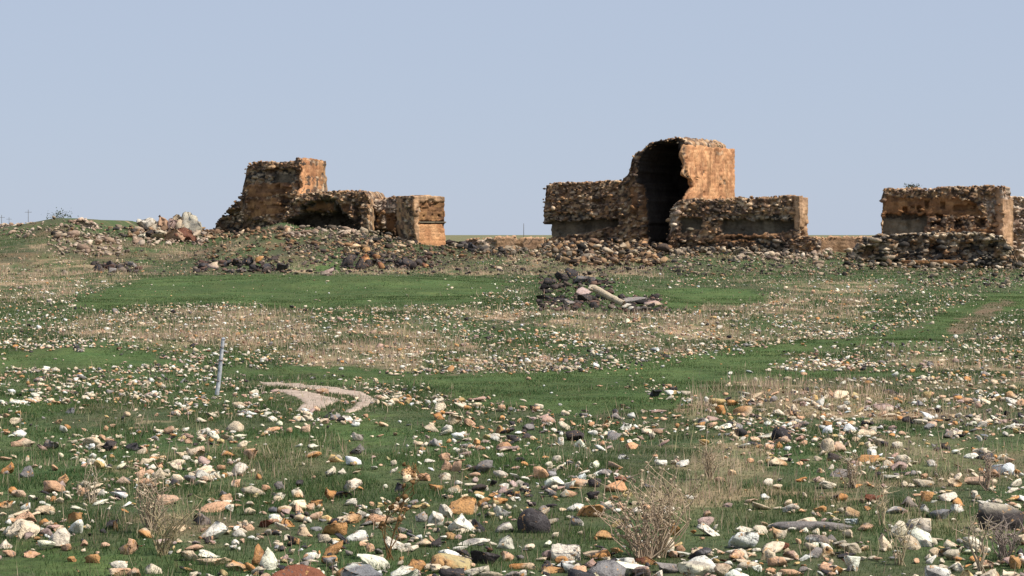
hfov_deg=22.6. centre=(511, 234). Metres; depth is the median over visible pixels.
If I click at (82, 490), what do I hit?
stone
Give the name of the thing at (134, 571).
stone
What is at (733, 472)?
stone
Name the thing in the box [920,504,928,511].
stone
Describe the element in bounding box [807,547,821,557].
stone
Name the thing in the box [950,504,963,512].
stone
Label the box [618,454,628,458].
stone
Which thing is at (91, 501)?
dry weed
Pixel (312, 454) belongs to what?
stone
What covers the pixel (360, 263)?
rock
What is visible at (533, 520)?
stone
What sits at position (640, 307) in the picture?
rock
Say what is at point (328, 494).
stone
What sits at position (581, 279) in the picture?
rock
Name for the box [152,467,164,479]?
stone
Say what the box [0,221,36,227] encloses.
wall
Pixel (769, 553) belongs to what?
stone
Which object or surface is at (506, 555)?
stone
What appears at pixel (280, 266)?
rock
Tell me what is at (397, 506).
stone
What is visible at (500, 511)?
stone
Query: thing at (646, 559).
stone
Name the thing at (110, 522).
stone
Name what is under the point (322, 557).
stone
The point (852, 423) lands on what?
stone
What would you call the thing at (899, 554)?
dry weed
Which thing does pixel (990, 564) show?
stone
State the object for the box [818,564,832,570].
stone
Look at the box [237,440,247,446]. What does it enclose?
stone
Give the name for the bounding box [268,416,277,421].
stone
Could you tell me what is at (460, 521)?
stone
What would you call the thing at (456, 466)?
stone
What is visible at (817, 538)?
stone
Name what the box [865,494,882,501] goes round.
stone
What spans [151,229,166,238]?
boulder
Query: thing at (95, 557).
stone
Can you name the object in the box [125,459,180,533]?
dry weed
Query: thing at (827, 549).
stone
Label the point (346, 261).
rock
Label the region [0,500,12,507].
stone
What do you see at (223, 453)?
stone
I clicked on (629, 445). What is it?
stone
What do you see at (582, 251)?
rubble
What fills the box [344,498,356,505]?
stone
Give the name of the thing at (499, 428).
stone
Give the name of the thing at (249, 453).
stone
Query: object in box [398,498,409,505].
stone
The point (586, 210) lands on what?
ruined wall
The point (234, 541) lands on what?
stone
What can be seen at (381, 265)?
rock
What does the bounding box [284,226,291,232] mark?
rock
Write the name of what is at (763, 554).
stone
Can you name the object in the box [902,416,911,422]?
stone
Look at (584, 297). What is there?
rock
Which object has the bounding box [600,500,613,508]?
stone
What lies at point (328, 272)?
rock
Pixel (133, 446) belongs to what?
stone
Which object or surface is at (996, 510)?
stone
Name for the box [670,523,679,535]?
stone
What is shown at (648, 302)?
rock
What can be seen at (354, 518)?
stone
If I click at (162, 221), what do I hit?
boulder
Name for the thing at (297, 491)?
stone
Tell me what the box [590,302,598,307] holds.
rock
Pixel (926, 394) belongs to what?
stone
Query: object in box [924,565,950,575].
stone
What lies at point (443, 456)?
stone
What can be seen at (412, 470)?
dry weed
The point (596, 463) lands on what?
stone
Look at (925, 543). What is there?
stone
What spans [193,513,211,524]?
stone
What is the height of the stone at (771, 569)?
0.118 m
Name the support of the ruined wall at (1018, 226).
on the ground at (16, 564)
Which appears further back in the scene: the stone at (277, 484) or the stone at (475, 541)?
the stone at (277, 484)
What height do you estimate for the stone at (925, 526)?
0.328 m
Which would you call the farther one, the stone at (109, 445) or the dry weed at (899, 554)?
the stone at (109, 445)
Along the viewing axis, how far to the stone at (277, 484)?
39.83 m
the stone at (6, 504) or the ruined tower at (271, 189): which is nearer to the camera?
the stone at (6, 504)
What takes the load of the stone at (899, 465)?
on the ground at (16, 564)
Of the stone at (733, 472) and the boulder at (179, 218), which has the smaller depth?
the stone at (733, 472)
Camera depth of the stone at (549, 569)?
30.09 m
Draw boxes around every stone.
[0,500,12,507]
[0,540,12,548]
[1,462,13,473]
[5,519,40,538]
[9,417,22,423]
[10,438,35,446]
[11,490,25,496]
[12,511,36,522]
[20,466,33,477]
[20,503,30,509]
[24,550,40,557]
[35,505,55,514]
[39,518,48,525]
[43,439,58,448]
[57,474,68,483]
[66,408,74,413]
[67,512,82,523]
[67,556,76,561]
[77,487,88,495]
[80,540,87,545]
[84,554,100,562]
[94,460,105,468]
[96,489,104,495]
[101,440,116,450]
[105,519,117,529]
[109,561,127,567]
[109,568,130,575]
[113,521,117,530]
[119,538,138,554]
[125,443,139,450]
[127,568,140,575]
[134,468,144,478]
[135,447,147,453]
[138,527,153,537]
[144,563,161,573]
[149,455,166,459]
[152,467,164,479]
[156,494,178,504]
[163,426,176,432]
[169,525,185,531]
[186,446,204,455]
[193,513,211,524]
[195,417,205,422]
[196,557,230,565]
[198,521,227,538]
[198,549,218,557]
[201,428,210,434]
[207,431,219,439]
[210,471,221,477]
[218,493,232,501]
[221,450,236,456]
[225,560,246,570]
[231,479,240,486]
[231,539,239,544]
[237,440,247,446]
[243,448,257,458]
[244,524,254,529]
[252,544,263,565]
[259,520,272,526]
[260,547,277,569]
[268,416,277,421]
[272,564,325,575]
[273,492,285,498]
[274,481,283,490]
[277,505,291,512]
[280,518,294,526]
[291,488,304,497]
[293,416,301,420]
[303,415,312,420]
[306,451,320,457]
[306,503,314,510]
[307,443,322,449]
[310,500,322,505]
[318,534,334,542]
[319,418,328,423]
[321,555,337,562]
[322,522,347,534]
[323,540,342,554]
[324,488,336,499]
[325,466,335,475]
[327,454,343,461]
[335,491,352,497]
[338,513,361,522]
[342,563,382,575]
[344,478,361,491]
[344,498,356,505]
[346,530,369,540]
[349,444,364,454]
[352,432,362,440]
[356,554,389,569]
[357,510,366,518]
[365,514,403,524]
[367,508,381,514]
[379,422,388,426]
[382,536,404,549]
[386,504,408,511]
[391,565,417,575]
[395,482,404,491]
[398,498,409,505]
[401,467,417,479]
[407,559,425,571]
[415,511,427,521]
[417,473,430,480]
[427,511,443,525]
[428,483,442,490]
[431,553,471,569]
[438,452,449,460]
[438,472,450,479]
[438,568,464,575]
[439,504,452,517]
[441,460,451,469]
[446,485,461,492]
[446,513,475,532]
[448,414,461,424]
[449,496,477,514]
[451,460,461,471]
[456,550,469,556]
[458,538,489,545]
[464,418,475,425]
[464,565,489,575]
[470,550,499,563]
[477,497,490,506]
[487,433,499,437]
[493,497,507,503]
[493,505,510,516]
[495,425,503,432]
[495,521,513,532]
[497,534,514,548]
[499,483,508,488]
[500,551,513,561]
[509,562,535,569]
[516,480,523,485]
[517,508,550,533]
[541,566,564,572]
[551,543,580,560]
[552,455,560,461]
[557,437,563,444]
[558,421,569,429]
[562,480,575,489]
[562,489,577,496]
[562,563,574,572]
[565,503,583,511]
[568,568,595,575]
[570,515,583,525]
[572,478,588,486]
[577,504,604,516]
[582,550,610,559]
[586,491,599,498]
[588,478,601,486]
[589,460,599,468]
[595,530,617,539]
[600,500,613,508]
[605,480,626,491]
[610,519,622,526]
[610,547,623,552]
[613,476,626,481]
[616,559,647,575]
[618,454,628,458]
[620,423,631,429]
[622,489,631,496]
[625,442,637,448]
[634,556,656,564]
[650,390,661,396]
[654,459,666,465]
[656,562,679,572]
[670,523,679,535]
[677,560,710,575]
[688,547,711,558]
[696,522,719,535]
[714,563,729,575]
[715,405,725,414]
[727,532,759,548]
[728,469,736,474]
[733,406,752,415]
[737,548,748,558]
[737,561,758,569]
[753,525,767,533]
[761,548,772,559]
[765,549,775,560]
[765,567,775,573]
[769,457,786,465]
[770,521,852,530]
[772,527,786,538]
[778,569,803,575]
[782,550,798,559]
[783,499,791,506]
[795,477,806,481]
[805,534,830,545]
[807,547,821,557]
[813,506,826,511]
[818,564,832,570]
[822,546,836,556]
[830,469,855,476]
[839,543,861,552]
[843,506,859,516]
[844,518,858,523]
[844,556,860,570]
[846,421,855,425]
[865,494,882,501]
[874,438,883,444]
[878,534,889,548]
[883,506,903,513]
[889,520,907,537]
[890,461,906,470]
[892,441,902,448]
[900,496,917,506]
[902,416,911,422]
[912,479,933,487]
[914,516,930,532]
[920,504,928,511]
[920,539,933,547]
[921,491,933,501]
[923,391,930,398]
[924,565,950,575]
[926,459,936,466]
[926,509,951,518]
[943,539,956,547]
[946,477,961,486]
[948,562,963,571]
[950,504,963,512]
[952,497,964,505]
[962,536,984,552]
[963,453,978,458]
[964,476,984,484]
[972,448,986,454]
[976,421,986,426]
[976,502,1023,529]
[981,568,998,575]
[983,560,993,568]
[1002,569,1019,575]
[1005,391,1018,399]
[1005,456,1014,462]
[1009,555,1020,568]
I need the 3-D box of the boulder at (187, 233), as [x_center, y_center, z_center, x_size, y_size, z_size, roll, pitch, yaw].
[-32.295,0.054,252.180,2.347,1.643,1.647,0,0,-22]
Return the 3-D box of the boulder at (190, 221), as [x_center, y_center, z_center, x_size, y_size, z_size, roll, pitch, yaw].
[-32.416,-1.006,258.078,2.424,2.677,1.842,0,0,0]
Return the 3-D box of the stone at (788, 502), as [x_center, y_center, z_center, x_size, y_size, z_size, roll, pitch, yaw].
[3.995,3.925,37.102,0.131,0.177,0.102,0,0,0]
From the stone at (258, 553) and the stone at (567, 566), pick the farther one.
the stone at (258, 553)
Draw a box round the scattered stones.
[0,254,1023,575]
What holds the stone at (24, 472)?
on the ground at (16, 564)
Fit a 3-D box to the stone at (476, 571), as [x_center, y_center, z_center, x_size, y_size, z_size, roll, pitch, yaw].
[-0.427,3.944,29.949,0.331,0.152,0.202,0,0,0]
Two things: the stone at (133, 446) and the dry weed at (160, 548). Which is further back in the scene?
the stone at (133, 446)
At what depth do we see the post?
61.52 m
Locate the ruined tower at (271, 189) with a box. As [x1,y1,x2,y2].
[213,157,327,232]
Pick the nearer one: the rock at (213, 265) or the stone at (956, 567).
the stone at (956, 567)
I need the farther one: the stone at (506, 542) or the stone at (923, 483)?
the stone at (923, 483)
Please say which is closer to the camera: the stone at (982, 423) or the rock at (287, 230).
the stone at (982, 423)
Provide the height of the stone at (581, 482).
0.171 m
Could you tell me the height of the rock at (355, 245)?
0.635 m
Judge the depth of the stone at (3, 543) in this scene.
32.37 m
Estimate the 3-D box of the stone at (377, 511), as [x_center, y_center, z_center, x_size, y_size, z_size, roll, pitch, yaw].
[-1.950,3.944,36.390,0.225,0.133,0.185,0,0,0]
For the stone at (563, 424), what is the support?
on the ground at (16, 564)
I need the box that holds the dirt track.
[261,382,375,412]
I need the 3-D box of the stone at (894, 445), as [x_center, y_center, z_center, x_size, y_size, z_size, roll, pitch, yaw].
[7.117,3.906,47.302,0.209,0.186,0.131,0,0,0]
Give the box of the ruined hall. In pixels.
[879,184,1013,249]
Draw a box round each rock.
[95,264,104,270]
[108,268,116,272]
[197,263,208,267]
[207,262,218,267]
[222,259,230,266]
[232,258,242,265]
[242,257,253,265]
[249,265,260,270]
[255,256,263,262]
[261,263,271,268]
[277,263,288,270]
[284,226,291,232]
[320,268,333,275]
[341,256,353,266]
[343,246,351,252]
[347,254,357,260]
[350,244,360,248]
[354,258,365,269]
[358,254,369,259]
[362,247,370,252]
[365,259,376,266]
[372,254,380,258]
[378,262,384,268]
[394,260,402,265]
[401,256,413,266]
[414,259,422,265]
[445,239,453,245]
[468,242,478,249]
[536,295,553,299]
[542,277,555,285]
[552,296,568,300]
[554,272,568,280]
[563,299,575,304]
[565,267,577,277]
[573,276,588,283]
[573,287,591,295]
[577,294,591,301]
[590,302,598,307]
[623,297,646,301]
[636,306,651,310]
[644,300,662,305]
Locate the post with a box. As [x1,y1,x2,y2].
[215,337,225,394]
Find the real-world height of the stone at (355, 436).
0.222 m
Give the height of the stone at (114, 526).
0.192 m
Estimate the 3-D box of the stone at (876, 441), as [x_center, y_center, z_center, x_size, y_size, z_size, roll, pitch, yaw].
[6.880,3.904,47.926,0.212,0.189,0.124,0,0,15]
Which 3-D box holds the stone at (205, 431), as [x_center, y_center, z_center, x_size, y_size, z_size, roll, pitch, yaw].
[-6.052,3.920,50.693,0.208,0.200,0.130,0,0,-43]
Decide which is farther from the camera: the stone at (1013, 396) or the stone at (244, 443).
the stone at (1013, 396)
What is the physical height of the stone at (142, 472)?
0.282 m
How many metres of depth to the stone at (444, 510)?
35.92 m
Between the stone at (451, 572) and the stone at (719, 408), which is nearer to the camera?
the stone at (451, 572)
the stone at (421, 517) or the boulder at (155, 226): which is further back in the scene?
the boulder at (155, 226)
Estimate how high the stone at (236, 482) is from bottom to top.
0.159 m
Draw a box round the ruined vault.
[280,190,384,234]
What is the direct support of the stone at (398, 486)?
on the ground at (16, 564)
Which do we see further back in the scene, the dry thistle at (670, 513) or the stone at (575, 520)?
the stone at (575, 520)
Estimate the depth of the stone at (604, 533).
33.54 m
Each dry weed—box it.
[75,455,105,503]
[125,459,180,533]
[146,495,202,555]
[367,462,423,559]
[399,464,418,479]
[695,438,732,479]
[833,449,863,487]
[872,475,899,524]
[883,516,921,565]
[952,513,1003,573]
[976,448,1008,490]
[984,512,1023,560]
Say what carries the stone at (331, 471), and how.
on the ground at (16, 564)
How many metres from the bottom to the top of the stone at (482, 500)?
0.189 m
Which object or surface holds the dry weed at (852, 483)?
on the ground at (16, 564)
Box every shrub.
[46,207,71,218]
[904,182,919,187]
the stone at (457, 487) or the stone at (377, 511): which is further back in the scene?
the stone at (457, 487)
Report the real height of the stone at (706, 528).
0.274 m
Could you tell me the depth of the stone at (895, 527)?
33.73 m
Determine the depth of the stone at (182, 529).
34.21 m
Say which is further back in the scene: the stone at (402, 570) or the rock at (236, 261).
the rock at (236, 261)
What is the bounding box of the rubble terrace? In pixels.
[850,231,1022,269]
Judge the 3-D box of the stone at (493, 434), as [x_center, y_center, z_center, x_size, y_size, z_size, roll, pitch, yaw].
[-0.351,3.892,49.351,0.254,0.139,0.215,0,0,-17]
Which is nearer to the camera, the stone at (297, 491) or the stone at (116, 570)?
the stone at (116, 570)
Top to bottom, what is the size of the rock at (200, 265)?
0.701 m
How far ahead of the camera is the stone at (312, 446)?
47.03 m
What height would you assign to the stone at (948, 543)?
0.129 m
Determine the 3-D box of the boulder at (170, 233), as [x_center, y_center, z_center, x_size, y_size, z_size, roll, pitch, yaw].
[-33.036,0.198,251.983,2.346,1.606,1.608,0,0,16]
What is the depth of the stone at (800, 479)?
41.06 m
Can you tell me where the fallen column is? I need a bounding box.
[588,285,633,309]
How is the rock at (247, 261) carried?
on the ground at (16, 564)
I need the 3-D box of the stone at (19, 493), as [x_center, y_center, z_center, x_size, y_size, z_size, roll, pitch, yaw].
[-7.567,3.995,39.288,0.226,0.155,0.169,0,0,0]
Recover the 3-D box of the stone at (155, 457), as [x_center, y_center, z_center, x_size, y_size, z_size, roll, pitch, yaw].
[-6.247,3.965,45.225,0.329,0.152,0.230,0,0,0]
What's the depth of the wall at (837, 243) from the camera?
262.02 m
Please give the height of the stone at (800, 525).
0.167 m
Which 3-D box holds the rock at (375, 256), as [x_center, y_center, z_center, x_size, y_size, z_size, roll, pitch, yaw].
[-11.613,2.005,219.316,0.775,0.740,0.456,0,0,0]
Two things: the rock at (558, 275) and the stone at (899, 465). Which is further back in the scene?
the rock at (558, 275)
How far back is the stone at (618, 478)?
41.21 m
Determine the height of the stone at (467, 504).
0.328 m
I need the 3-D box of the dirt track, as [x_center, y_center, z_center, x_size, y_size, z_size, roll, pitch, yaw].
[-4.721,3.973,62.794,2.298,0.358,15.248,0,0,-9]
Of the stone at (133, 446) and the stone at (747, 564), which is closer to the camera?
the stone at (747, 564)
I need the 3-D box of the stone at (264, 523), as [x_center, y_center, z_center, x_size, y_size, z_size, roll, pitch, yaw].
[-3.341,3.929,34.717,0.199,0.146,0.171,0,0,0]
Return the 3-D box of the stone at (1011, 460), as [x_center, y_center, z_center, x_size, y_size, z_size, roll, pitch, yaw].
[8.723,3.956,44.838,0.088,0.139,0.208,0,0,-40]
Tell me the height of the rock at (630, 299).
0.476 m
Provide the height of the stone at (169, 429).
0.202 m
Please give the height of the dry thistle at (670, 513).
1.317 m
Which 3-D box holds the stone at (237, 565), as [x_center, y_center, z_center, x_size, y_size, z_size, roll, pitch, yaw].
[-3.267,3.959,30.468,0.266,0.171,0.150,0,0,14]
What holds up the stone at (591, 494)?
on the ground at (16, 564)
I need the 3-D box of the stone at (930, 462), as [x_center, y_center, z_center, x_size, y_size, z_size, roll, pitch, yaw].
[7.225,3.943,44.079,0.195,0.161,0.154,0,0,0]
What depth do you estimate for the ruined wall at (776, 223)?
251.39 m
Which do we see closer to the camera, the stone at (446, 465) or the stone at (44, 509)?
the stone at (44, 509)
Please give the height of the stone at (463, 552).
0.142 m
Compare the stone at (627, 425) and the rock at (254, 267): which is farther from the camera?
the rock at (254, 267)
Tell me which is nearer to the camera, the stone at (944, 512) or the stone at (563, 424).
the stone at (944, 512)
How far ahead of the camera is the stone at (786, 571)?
29.75 m
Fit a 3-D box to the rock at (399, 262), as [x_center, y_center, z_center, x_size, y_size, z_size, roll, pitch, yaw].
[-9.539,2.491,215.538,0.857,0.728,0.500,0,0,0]
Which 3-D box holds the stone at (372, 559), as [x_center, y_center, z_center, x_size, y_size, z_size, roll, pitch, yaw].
[-1.663,3.940,30.657,0.406,0.241,0.270,0,0,0]
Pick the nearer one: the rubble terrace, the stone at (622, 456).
the stone at (622, 456)
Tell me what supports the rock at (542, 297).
on the ground at (16, 564)
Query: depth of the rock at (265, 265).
207.98 m
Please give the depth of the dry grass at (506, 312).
85.64 m
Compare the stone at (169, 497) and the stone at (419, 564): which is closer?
the stone at (419, 564)
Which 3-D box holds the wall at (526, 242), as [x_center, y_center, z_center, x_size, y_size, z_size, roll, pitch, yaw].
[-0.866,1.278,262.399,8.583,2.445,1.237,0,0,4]
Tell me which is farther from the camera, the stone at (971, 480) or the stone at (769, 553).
the stone at (971, 480)
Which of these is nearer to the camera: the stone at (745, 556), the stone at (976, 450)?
the stone at (745, 556)
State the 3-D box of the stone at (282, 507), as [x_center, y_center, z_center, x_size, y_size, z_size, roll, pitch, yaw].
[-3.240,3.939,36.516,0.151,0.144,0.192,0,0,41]
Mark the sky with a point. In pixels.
(128, 110)
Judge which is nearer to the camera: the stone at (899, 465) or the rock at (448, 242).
the stone at (899, 465)
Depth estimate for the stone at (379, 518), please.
35.10 m
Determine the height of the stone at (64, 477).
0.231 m
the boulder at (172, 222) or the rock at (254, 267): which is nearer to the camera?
the rock at (254, 267)
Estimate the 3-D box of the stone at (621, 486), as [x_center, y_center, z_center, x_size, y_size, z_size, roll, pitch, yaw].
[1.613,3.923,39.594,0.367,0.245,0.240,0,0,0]
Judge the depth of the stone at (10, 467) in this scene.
42.85 m
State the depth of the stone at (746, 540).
32.62 m
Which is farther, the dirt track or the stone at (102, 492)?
the dirt track
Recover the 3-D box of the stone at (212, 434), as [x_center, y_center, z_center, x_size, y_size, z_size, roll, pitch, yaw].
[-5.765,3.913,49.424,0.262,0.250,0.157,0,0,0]
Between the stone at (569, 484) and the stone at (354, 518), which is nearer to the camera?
the stone at (354, 518)
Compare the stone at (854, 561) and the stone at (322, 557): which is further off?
the stone at (322, 557)
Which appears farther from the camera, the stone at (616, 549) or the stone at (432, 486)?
the stone at (432, 486)
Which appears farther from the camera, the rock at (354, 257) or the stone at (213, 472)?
the rock at (354, 257)
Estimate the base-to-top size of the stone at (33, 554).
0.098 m
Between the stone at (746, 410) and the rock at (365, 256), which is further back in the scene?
the rock at (365, 256)
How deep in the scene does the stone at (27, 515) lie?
35.22 m
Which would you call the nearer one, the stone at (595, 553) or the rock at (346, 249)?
the stone at (595, 553)
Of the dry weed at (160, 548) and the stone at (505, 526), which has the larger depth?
the stone at (505, 526)
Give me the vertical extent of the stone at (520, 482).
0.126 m
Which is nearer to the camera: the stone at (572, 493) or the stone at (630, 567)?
the stone at (630, 567)
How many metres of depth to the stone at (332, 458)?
43.58 m
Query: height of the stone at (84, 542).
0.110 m
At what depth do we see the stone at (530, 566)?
30.42 m
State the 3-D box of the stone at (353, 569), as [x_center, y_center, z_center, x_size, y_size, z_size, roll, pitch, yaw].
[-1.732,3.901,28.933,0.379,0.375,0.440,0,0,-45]
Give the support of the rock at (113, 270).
on the ground at (16, 564)
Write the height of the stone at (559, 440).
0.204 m
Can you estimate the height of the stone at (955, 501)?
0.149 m
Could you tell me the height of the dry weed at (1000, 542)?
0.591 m
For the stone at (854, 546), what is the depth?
32.30 m
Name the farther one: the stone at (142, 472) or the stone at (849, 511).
the stone at (142, 472)
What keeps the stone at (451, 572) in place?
on the ground at (16, 564)
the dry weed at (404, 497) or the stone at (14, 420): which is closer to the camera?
the dry weed at (404, 497)
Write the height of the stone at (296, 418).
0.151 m
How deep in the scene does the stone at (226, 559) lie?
30.95 m
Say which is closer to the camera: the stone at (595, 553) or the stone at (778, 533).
the stone at (595, 553)
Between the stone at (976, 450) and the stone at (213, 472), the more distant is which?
the stone at (976, 450)
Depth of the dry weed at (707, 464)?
41.50 m
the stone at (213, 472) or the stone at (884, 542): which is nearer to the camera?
the stone at (884, 542)
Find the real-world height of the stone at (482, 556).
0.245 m
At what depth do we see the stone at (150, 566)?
30.20 m
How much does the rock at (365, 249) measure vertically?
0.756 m
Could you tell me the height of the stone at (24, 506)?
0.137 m
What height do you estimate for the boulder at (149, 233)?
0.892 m
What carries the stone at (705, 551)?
on the ground at (16, 564)
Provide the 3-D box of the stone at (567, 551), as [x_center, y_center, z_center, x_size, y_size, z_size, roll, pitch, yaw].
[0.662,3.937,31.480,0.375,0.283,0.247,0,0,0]
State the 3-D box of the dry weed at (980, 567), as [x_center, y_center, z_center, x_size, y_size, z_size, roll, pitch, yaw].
[5.530,3.664,30.369,0.567,0.724,0.345,0,0,20]
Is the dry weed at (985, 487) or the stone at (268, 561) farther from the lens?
the dry weed at (985, 487)
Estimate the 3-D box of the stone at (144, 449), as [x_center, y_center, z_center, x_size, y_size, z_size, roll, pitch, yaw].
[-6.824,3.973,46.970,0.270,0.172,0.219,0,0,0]
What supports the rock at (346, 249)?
on the ground at (16, 564)
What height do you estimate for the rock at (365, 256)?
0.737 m
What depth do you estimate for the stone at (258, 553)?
30.93 m
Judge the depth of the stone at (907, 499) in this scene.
37.40 m
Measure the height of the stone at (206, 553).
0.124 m
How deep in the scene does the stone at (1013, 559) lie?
30.68 m
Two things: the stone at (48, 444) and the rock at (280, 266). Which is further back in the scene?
the rock at (280, 266)
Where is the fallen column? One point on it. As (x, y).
(607, 295)
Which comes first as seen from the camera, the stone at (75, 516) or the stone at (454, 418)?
the stone at (75, 516)
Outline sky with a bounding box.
[0,0,1023,234]
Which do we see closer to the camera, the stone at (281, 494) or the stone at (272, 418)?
the stone at (281, 494)
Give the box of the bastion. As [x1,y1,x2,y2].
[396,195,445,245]
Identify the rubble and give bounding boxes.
[0,216,1023,312]
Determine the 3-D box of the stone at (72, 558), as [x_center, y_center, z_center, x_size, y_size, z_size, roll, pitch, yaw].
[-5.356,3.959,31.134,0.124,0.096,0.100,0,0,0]
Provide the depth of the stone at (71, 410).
54.92 m
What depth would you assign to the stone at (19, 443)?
48.28 m
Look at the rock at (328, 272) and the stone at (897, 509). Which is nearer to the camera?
the stone at (897, 509)
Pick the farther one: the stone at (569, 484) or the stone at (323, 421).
the stone at (323, 421)
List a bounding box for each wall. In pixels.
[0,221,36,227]
[373,195,398,237]
[465,235,543,248]
[543,180,621,247]
[669,195,808,251]
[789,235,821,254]
[816,235,870,252]
[1010,196,1023,266]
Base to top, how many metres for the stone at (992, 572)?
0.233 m
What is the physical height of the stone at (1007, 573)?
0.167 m
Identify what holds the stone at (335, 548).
on the ground at (16, 564)
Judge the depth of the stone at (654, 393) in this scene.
60.40 m
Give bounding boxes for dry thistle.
[585,493,670,558]
[592,450,703,558]
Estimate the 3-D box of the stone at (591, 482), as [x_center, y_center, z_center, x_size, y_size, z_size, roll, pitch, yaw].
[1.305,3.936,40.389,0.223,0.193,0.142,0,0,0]
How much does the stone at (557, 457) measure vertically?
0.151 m
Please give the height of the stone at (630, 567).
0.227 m
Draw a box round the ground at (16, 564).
[0,218,1023,575]
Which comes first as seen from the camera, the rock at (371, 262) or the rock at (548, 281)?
the rock at (548, 281)
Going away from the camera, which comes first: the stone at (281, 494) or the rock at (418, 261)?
the stone at (281, 494)
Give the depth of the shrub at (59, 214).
263.91 m
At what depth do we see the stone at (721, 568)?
29.73 m
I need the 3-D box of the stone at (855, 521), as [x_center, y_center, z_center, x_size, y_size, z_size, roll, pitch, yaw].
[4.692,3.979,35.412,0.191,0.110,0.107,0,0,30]
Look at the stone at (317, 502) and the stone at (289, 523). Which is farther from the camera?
the stone at (317, 502)
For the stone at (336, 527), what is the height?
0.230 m
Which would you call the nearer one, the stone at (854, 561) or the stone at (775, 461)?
the stone at (854, 561)
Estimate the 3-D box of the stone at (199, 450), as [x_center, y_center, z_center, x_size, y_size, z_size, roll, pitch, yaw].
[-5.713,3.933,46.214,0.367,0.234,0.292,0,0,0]
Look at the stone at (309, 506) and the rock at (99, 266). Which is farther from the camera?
the rock at (99, 266)
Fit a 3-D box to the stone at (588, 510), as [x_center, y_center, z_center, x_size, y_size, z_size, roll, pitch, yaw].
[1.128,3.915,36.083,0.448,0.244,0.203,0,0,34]
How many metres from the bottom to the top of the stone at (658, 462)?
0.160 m
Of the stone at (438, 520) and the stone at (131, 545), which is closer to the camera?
the stone at (131, 545)
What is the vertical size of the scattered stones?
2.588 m
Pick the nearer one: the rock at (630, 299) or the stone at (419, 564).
the stone at (419, 564)
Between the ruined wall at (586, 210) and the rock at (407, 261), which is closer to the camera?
the rock at (407, 261)
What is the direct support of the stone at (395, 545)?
on the ground at (16, 564)
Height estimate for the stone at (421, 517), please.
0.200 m
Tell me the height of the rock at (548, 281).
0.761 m
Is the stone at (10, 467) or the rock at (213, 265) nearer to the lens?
the stone at (10, 467)
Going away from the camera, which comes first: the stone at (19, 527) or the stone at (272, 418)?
the stone at (19, 527)
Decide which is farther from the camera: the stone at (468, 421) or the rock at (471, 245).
the rock at (471, 245)
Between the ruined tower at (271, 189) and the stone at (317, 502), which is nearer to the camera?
the stone at (317, 502)
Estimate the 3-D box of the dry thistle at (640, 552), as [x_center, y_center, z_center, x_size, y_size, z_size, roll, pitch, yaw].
[1.434,3.581,31.325,0.982,0.850,0.860,0,0,23]
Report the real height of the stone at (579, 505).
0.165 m
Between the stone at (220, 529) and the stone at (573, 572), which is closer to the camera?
the stone at (573, 572)
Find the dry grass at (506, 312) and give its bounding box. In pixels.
[0,222,1023,575]
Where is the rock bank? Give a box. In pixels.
[72,217,99,228]
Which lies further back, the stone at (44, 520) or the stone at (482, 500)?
the stone at (482, 500)
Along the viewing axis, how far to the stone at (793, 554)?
31.58 m
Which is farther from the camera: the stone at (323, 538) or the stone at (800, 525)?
the stone at (800, 525)
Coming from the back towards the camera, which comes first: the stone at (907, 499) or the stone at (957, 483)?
the stone at (957, 483)
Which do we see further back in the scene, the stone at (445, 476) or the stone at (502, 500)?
the stone at (445, 476)
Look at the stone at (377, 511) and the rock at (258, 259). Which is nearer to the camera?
the stone at (377, 511)
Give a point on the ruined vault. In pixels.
(351, 209)
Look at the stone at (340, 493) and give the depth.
38.67 m
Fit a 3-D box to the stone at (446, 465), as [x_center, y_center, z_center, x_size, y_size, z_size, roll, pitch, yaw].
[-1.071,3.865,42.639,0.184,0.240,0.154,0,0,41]
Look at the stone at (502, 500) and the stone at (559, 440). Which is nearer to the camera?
the stone at (502, 500)
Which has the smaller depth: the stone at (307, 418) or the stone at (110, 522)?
the stone at (110, 522)
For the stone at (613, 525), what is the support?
on the ground at (16, 564)
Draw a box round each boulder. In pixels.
[136,218,156,230]
[137,232,146,237]
[146,230,154,236]
[148,221,159,229]
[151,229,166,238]
[158,215,167,228]
[164,229,185,241]
[167,218,177,230]
[173,214,183,228]
[174,227,196,241]
[182,212,201,232]
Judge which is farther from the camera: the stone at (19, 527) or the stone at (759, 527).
the stone at (759, 527)
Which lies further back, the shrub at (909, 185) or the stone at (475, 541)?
the shrub at (909, 185)
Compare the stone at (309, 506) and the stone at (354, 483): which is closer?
the stone at (309, 506)
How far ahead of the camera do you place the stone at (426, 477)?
41.29 m
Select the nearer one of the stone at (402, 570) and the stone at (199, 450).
the stone at (402, 570)
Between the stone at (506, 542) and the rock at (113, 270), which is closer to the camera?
the stone at (506, 542)
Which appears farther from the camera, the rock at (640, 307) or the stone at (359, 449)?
the rock at (640, 307)
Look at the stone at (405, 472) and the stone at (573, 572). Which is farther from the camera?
the stone at (405, 472)
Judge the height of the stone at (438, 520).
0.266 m
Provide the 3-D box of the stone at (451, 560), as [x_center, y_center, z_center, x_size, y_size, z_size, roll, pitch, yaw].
[-0.719,3.920,30.451,0.484,0.257,0.359,0,0,0]
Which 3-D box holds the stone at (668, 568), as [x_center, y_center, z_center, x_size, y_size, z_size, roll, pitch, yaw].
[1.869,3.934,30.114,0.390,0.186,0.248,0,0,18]
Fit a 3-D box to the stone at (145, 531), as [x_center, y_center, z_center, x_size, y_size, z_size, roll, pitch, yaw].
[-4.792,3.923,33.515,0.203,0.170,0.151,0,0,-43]
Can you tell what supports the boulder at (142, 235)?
on the ground at (16, 564)
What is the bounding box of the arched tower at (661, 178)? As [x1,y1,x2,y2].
[618,136,734,245]
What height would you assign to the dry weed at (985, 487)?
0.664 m

